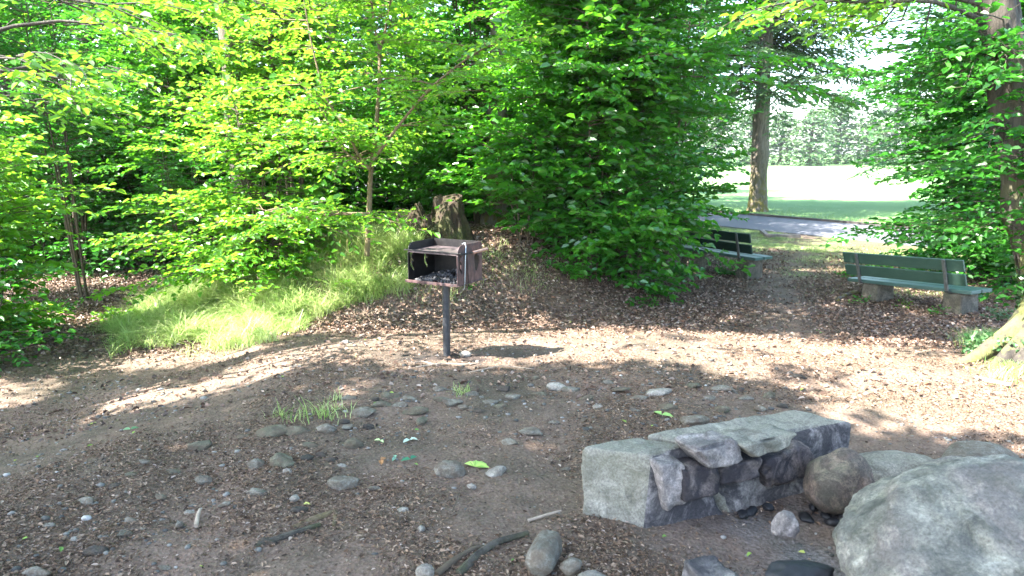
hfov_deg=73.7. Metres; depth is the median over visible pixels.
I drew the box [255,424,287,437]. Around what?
stone
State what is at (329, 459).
stone
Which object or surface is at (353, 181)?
undergrowth bush
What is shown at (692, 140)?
field tree
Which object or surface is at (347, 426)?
stone
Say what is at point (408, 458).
fallen leaf
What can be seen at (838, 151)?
field tree
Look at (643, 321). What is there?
dead leaves
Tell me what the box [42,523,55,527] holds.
stone
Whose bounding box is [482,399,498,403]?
stone
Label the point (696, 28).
hornbeam bush
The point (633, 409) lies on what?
stone
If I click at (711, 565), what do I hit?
stone
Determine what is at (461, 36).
forest tree
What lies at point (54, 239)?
undergrowth bush
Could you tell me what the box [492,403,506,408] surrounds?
stone
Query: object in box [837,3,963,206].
larch tree
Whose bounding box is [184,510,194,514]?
stone
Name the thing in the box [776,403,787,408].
stone
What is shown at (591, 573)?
stone
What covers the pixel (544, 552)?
stone
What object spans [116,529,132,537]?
stone
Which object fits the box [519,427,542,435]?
stone
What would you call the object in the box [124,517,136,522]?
stone
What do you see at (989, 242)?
linden bush
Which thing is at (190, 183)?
hazel bush
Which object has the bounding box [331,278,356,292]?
ground plant
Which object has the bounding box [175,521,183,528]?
stone
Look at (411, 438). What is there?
fallen leaf
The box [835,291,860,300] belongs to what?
stick
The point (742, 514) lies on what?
charcoal lump
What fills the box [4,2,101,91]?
forest tree
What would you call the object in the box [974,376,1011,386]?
stick
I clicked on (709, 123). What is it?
forest tree
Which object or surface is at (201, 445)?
stone
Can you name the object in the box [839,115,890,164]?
field tree
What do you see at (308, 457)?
stone
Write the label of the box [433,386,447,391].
stone
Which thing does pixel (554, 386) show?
stone
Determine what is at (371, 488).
stone
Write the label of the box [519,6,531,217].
woodland tree
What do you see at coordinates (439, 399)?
stone
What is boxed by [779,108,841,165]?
field tree
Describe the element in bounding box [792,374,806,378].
stone
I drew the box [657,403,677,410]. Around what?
stone
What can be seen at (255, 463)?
stone
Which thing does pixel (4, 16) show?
ash bush
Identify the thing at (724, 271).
ground plant
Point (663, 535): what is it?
fallen green leaves
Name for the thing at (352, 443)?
stone
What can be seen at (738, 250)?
park bench
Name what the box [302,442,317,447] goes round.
stone
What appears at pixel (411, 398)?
stone
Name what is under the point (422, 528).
stone
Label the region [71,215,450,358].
grass
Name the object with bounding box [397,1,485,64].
forest tree
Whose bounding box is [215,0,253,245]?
woodland tree
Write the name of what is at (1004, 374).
tufts of grass
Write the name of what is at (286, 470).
stone
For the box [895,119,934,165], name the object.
field tree
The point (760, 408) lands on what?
stone
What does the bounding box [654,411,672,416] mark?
fallen leaf
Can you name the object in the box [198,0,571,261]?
maple sapling
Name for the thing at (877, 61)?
sky
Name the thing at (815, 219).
kerb
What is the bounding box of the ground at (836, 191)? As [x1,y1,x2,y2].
[0,155,1023,575]
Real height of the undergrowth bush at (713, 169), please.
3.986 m
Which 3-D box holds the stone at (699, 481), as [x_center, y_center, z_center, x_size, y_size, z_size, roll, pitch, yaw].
[0.772,0.804,2.941,0.199,0.163,0.167,-5,12,-24]
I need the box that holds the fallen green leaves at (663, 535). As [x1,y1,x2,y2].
[14,320,966,566]
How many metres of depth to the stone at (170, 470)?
3.44 m
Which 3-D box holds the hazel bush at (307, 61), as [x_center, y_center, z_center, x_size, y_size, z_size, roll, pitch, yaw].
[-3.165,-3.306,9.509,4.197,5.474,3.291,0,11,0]
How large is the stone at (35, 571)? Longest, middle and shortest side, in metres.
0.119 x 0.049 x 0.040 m
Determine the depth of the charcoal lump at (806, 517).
2.97 m
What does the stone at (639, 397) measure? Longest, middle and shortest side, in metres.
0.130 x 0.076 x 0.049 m
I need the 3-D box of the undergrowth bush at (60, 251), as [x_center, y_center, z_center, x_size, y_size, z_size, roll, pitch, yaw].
[-8.867,-2.212,13.966,4.902,3.394,4.102,-8,13,-35]
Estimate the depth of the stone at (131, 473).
3.36 m
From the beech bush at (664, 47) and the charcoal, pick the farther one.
the beech bush at (664, 47)
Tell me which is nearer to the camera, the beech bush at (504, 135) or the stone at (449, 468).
the stone at (449, 468)
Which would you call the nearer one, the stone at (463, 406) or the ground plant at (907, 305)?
the stone at (463, 406)
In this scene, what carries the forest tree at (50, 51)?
on the ground at (836, 191)
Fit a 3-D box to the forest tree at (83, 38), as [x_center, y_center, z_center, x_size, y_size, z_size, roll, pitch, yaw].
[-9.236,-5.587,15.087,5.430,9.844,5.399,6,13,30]
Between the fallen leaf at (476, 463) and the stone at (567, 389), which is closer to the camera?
the fallen leaf at (476, 463)
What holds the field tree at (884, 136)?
on the ground at (836, 191)
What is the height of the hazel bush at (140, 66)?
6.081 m
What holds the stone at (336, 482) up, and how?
on the ground at (836, 191)
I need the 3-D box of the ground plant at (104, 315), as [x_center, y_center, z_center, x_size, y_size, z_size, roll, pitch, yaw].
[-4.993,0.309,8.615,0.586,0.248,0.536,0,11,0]
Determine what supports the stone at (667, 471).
on the stone slab at (618, 481)
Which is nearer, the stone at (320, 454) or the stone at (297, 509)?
the stone at (297, 509)
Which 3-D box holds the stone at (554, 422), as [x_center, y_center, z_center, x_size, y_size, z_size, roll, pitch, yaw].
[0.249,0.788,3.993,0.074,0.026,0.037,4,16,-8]
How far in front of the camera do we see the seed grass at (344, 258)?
8.31 m
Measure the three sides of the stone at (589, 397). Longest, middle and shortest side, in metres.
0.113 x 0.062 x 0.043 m
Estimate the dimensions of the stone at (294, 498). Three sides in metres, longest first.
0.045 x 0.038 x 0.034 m
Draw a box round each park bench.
[673,229,772,279]
[843,252,991,314]
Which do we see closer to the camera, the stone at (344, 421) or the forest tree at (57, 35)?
the stone at (344, 421)
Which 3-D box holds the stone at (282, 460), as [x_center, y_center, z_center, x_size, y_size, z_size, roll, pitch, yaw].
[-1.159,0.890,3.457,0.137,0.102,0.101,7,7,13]
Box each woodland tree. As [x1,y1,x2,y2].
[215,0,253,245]
[480,0,508,225]
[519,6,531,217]
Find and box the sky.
[38,0,954,154]
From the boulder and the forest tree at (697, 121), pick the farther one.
the forest tree at (697, 121)
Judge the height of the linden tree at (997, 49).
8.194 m
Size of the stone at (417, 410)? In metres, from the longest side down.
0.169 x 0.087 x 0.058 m
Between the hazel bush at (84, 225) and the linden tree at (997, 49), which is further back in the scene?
the hazel bush at (84, 225)
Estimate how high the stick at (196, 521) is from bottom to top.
0.029 m
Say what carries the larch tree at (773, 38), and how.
on the ground at (836, 191)
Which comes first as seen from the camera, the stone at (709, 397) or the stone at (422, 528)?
the stone at (422, 528)
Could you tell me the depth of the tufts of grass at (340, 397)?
7.49 m
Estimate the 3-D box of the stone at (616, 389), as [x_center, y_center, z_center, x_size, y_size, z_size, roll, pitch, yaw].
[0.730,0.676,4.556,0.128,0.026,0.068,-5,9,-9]
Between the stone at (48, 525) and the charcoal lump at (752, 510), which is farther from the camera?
the charcoal lump at (752, 510)
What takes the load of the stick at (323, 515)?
on the ground at (836, 191)
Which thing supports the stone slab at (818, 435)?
on the ground at (836, 191)
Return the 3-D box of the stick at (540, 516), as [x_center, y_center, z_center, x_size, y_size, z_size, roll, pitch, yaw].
[0.140,0.975,2.918,0.157,0.023,0.014,-4,12,-21]
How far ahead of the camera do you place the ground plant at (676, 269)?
10.76 m
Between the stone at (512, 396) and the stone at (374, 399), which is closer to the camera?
the stone at (374, 399)
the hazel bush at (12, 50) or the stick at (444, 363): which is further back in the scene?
the hazel bush at (12, 50)
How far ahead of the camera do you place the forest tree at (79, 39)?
27.43 m
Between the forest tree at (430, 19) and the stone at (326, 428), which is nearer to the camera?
the stone at (326, 428)
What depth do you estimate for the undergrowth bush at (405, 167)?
11.93 m
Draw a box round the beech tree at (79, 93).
[0,0,336,146]
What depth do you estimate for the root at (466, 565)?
2.64 m
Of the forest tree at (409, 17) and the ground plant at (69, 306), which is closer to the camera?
the ground plant at (69, 306)
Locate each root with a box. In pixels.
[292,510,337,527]
[435,544,498,575]
[455,530,528,574]
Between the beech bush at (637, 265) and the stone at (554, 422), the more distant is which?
the beech bush at (637, 265)
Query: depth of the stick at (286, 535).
2.85 m
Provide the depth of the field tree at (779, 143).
117.53 m
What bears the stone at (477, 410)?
on the ground at (836, 191)
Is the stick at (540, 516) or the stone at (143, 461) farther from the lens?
the stone at (143, 461)
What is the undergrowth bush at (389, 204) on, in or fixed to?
on the ground at (836, 191)
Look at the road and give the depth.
18.38 m
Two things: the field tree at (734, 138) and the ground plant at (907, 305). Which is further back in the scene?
the field tree at (734, 138)
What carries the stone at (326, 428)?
on the ground at (836, 191)
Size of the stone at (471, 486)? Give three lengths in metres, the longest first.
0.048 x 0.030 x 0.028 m
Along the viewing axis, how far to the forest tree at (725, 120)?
13.39 m
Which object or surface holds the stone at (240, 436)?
on the ground at (836, 191)
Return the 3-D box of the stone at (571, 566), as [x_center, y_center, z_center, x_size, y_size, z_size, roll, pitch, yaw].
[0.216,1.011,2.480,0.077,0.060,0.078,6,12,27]
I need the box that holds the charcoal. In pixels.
[415,269,461,283]
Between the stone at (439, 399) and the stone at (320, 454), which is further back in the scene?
the stone at (439, 399)
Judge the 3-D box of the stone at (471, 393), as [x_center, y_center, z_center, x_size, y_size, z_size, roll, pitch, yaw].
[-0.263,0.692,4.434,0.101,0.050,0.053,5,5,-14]
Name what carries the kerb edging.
on the ground at (836, 191)
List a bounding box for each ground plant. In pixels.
[54,298,79,311]
[90,306,135,322]
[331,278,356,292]
[552,260,592,280]
[638,293,660,307]
[667,262,695,276]
[714,262,736,275]
[848,295,870,302]
[891,299,913,307]
[928,304,950,314]
[980,304,1013,319]
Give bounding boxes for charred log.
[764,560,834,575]
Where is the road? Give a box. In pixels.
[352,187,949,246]
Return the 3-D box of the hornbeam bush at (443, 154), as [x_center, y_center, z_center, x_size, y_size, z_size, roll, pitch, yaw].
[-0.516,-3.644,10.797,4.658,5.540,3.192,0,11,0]
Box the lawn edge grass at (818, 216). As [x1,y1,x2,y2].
[718,204,921,226]
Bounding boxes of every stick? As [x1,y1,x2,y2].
[194,508,201,527]
[255,522,320,545]
[416,362,480,366]
[469,365,531,372]
[527,510,561,521]
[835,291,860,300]
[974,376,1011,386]
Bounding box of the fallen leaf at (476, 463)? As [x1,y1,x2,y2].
[465,460,488,467]
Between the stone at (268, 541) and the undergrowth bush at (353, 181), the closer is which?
the stone at (268, 541)
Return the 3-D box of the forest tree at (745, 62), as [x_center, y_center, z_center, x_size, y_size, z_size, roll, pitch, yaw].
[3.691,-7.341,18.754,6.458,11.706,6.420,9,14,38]
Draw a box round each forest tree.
[0,0,147,250]
[0,0,203,220]
[2,3,142,104]
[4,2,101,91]
[5,0,284,167]
[38,11,145,117]
[54,0,281,156]
[59,6,197,119]
[188,0,456,226]
[217,3,391,184]
[262,0,483,195]
[306,0,435,205]
[360,0,543,203]
[392,0,454,109]
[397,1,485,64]
[463,1,727,188]
[510,2,723,138]
[647,1,734,190]
[660,0,773,175]
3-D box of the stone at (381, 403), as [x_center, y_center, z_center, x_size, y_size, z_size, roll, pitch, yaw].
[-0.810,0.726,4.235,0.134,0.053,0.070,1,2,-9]
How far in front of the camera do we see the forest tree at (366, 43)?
13.80 m
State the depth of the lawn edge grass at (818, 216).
21.22 m
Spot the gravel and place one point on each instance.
(226, 494)
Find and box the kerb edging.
[760,230,800,237]
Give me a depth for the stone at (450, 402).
4.25 m
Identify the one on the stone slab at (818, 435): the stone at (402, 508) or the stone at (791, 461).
the stone at (791, 461)
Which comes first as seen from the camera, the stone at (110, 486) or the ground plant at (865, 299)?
the stone at (110, 486)
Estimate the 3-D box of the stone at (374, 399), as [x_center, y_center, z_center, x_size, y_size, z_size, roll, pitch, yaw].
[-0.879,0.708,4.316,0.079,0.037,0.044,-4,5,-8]
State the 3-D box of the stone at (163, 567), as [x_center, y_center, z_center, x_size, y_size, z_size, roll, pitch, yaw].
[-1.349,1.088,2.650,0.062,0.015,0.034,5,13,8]
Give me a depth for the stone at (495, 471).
3.34 m
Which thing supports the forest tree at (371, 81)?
on the ground at (836, 191)
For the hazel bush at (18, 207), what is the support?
on the ground at (836, 191)
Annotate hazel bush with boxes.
[0,0,140,300]
[0,53,172,277]
[0,97,125,355]
[0,238,88,376]
[17,0,360,261]
[74,78,386,304]
[104,139,245,282]
[122,0,438,233]
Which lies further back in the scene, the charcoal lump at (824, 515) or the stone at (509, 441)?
the stone at (509, 441)
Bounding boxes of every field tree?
[675,117,718,157]
[696,105,749,166]
[728,108,774,164]
[769,110,805,165]
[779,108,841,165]
[812,92,873,164]
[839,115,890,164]
[859,98,922,165]
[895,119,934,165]
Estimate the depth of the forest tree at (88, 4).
13.57 m
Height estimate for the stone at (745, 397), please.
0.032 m
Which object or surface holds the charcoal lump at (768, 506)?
on the ground at (836, 191)
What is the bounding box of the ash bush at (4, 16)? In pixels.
[0,8,70,200]
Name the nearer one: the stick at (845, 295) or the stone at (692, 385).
the stone at (692, 385)
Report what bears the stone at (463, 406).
on the ground at (836, 191)
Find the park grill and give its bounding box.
[404,238,487,356]
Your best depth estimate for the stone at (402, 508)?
2.98 m
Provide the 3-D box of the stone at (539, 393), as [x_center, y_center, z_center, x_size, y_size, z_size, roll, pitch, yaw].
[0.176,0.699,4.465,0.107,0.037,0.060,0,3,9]
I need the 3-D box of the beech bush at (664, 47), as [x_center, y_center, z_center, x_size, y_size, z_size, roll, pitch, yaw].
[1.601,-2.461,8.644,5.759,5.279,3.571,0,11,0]
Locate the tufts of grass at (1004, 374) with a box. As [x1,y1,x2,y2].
[939,324,1023,392]
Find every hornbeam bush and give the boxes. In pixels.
[325,0,559,224]
[612,0,761,267]
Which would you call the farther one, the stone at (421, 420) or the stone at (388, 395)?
the stone at (388, 395)
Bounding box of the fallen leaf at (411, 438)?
[403,437,417,442]
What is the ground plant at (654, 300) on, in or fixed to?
on the ground at (836, 191)
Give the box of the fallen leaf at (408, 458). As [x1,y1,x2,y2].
[401,455,416,460]
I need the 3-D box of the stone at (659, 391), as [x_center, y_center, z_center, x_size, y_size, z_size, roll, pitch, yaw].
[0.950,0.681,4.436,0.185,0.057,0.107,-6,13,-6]
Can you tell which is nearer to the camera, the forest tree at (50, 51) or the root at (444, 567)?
the root at (444, 567)
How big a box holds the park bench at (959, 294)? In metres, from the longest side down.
1.666 x 0.872 x 0.556 m
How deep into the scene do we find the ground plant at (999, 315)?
7.86 m
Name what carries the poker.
hanging from the park grill
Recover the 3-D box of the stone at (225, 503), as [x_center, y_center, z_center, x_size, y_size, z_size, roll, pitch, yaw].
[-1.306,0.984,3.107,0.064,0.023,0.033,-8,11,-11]
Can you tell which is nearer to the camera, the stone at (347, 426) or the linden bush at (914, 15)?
the stone at (347, 426)
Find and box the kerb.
[714,210,907,227]
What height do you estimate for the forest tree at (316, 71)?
12.374 m
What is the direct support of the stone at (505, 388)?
on the ground at (836, 191)
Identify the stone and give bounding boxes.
[21,566,50,575]
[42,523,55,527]
[77,496,94,505]
[82,545,108,555]
[107,483,120,489]
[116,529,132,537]
[124,472,136,476]
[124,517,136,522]
[139,459,149,463]
[155,494,166,499]
[157,565,171,570]
[166,468,180,473]
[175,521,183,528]
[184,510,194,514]
[187,440,211,450]
[194,475,211,484]
[217,501,229,506]
[237,434,249,438]
[246,488,267,495]
[247,458,264,470]
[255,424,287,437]
[259,537,277,544]
[270,452,294,467]
[283,426,308,435]
[283,468,291,472]
[289,494,299,501]
[290,506,308,512]
[298,454,313,460]
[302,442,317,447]
[314,452,325,456]
[316,423,336,432]
[324,458,336,461]
[326,475,358,489]
[338,419,349,423]
[342,396,356,399]
[342,424,352,429]
[344,438,363,448]
[349,406,375,417]
[362,424,373,428]
[367,486,379,490]
[369,397,378,400]
[371,401,391,406]
[380,392,401,398]
[392,401,407,406]
[397,507,408,511]
[401,406,427,414]
[403,395,416,401]
[415,563,434,575]
[416,416,426,425]
[417,525,425,532]
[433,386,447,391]
[433,397,448,401]
[434,460,465,477]
[442,399,462,406]
[458,404,468,409]
[459,350,470,356]
[464,391,478,395]
[467,483,475,488]
[473,408,484,412]
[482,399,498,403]
[485,466,506,476]
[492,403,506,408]
[496,385,509,391]
[501,438,517,444]
[504,393,520,399]
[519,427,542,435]
[525,530,561,575]
[531,392,546,395]
[546,382,564,390]
[548,420,559,423]
[559,557,581,575]
[561,386,579,391]
[578,395,594,400]
[578,570,605,575]
[592,404,602,408]
[600,380,612,384]
[612,387,629,391]
[629,408,640,411]
[630,395,646,399]
[645,388,671,395]
[650,454,685,510]
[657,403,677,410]
[675,430,742,468]
[676,457,719,501]
[680,415,709,425]
[682,555,738,575]
[685,383,700,387]
[702,395,715,399]
[711,385,737,391]
[714,406,730,412]
[718,451,761,483]
[721,424,796,456]
[738,395,753,399]
[754,406,767,411]
[758,438,813,486]
[763,391,775,398]
[771,510,799,539]
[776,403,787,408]
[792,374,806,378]
[803,447,874,514]
[859,450,931,481]
[941,440,1019,457]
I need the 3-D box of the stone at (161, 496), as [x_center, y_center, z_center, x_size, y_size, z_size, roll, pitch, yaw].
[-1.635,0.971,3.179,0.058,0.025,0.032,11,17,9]
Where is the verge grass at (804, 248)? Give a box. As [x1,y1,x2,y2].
[700,227,1015,301]
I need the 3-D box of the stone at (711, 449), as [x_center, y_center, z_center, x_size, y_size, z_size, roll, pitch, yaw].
[0.853,0.694,2.941,0.280,0.121,0.174,-4,12,-22]
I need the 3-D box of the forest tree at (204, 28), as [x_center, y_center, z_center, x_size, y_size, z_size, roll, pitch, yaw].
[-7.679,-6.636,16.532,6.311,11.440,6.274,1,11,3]
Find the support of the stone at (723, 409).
on the ground at (836, 191)
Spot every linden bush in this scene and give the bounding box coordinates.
[819,0,1023,278]
[838,0,1023,242]
[922,114,1017,299]
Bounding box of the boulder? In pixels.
[832,454,1023,575]
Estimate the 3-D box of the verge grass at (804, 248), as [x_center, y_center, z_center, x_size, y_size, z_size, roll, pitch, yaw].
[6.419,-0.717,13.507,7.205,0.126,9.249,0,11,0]
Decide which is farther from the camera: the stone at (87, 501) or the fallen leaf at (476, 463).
the fallen leaf at (476, 463)
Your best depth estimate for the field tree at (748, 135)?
122.34 m
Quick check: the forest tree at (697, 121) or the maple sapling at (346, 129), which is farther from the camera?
the forest tree at (697, 121)
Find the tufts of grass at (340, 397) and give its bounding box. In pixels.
[91,231,581,425]
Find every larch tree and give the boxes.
[669,0,920,211]
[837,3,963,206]
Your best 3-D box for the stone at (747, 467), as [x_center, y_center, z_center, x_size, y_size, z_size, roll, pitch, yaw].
[0.973,0.785,3.031,0.244,0.106,0.170,-5,12,-22]
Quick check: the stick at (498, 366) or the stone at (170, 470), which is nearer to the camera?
the stone at (170, 470)
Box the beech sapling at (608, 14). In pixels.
[471,0,733,282]
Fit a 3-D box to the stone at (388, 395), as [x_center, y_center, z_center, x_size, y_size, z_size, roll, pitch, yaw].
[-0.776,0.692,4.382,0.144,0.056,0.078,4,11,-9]
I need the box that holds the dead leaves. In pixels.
[0,220,1023,447]
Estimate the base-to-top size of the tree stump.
0.710 m
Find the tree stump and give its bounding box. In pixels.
[383,194,474,240]
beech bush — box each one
[418,0,877,285]
[425,112,645,245]
[509,188,726,306]
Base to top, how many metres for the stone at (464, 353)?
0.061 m
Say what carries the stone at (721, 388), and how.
on the ground at (836, 191)
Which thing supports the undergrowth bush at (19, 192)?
on the ground at (836, 191)
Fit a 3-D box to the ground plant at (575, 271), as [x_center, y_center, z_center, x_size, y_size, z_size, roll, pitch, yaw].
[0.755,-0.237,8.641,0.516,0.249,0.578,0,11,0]
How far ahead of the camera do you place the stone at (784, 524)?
2.62 m
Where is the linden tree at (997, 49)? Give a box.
[701,0,1023,369]
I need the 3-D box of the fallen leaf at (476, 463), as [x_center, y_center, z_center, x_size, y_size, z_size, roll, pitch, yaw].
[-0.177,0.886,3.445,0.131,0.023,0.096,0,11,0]
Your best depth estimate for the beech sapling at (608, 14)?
8.18 m
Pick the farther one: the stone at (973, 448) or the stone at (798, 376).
the stone at (798, 376)
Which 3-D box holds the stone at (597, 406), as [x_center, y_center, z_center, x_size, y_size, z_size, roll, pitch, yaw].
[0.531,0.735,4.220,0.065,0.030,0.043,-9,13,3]
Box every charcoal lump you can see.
[737,509,748,518]
[747,506,757,516]
[762,503,774,510]
[798,511,813,523]
[809,503,816,510]
[820,512,829,518]
[823,517,839,526]
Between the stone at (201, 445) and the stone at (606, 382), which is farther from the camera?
the stone at (606, 382)
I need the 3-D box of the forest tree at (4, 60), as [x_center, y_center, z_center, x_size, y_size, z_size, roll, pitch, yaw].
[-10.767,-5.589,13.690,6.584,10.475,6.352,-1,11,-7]
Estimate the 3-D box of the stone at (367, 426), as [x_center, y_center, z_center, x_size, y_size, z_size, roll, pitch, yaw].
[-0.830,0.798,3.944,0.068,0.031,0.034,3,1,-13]
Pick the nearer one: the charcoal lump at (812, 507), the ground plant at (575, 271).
the charcoal lump at (812, 507)
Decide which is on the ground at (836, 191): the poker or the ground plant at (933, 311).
the ground plant at (933, 311)
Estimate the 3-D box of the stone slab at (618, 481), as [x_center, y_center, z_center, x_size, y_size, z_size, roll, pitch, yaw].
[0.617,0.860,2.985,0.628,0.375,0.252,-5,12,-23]
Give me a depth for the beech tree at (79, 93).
4.74 m
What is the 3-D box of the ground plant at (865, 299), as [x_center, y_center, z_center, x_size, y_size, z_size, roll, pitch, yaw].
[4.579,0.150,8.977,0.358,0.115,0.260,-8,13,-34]
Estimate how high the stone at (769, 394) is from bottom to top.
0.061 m
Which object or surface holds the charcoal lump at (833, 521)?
on the ground at (836, 191)
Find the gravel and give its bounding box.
[0,330,1023,574]
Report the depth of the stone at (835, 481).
2.91 m
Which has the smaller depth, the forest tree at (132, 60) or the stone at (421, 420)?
the stone at (421, 420)
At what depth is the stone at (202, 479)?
3.33 m
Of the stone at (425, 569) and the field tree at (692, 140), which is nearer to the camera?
the stone at (425, 569)
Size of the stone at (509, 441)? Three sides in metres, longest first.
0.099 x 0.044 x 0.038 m
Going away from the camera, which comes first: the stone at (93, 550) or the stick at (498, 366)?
the stone at (93, 550)
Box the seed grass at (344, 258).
[199,225,403,292]
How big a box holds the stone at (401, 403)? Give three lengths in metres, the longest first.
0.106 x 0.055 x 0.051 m
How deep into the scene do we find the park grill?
5.38 m
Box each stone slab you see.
[581,438,722,527]
[648,410,850,511]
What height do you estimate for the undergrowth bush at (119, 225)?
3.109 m
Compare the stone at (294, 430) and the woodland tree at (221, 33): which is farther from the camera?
the woodland tree at (221, 33)
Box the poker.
[462,243,465,289]
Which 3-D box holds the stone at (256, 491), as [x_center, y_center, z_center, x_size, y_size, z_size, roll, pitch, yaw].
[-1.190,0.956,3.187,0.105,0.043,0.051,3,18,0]
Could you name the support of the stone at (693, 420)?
on the ground at (836, 191)
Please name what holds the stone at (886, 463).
on the ground at (836, 191)
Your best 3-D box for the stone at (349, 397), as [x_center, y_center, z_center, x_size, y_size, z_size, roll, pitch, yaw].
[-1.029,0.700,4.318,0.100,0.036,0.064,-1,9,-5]
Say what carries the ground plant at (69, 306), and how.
on the ground at (836, 191)
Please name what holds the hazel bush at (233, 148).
on the ground at (836, 191)
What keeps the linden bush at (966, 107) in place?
on the ground at (836, 191)
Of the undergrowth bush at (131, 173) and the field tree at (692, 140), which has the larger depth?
the field tree at (692, 140)
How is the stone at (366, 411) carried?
on the ground at (836, 191)
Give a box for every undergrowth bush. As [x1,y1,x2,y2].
[0,61,160,271]
[1,83,67,251]
[8,69,229,288]
[10,93,161,262]
[109,108,275,261]
[146,111,354,272]
[260,137,417,240]
[309,38,472,224]
[332,83,518,224]
[594,93,736,257]
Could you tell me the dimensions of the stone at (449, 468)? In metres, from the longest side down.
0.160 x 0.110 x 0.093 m
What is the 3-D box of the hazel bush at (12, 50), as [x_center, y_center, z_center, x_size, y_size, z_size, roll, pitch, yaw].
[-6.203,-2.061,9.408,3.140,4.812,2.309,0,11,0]
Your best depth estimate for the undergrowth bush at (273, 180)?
12.60 m
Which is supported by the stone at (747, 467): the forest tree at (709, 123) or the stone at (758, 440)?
the stone at (758, 440)
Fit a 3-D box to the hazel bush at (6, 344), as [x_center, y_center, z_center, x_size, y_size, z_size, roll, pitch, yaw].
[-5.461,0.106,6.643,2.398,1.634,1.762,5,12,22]
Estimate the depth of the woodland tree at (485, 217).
10.60 m

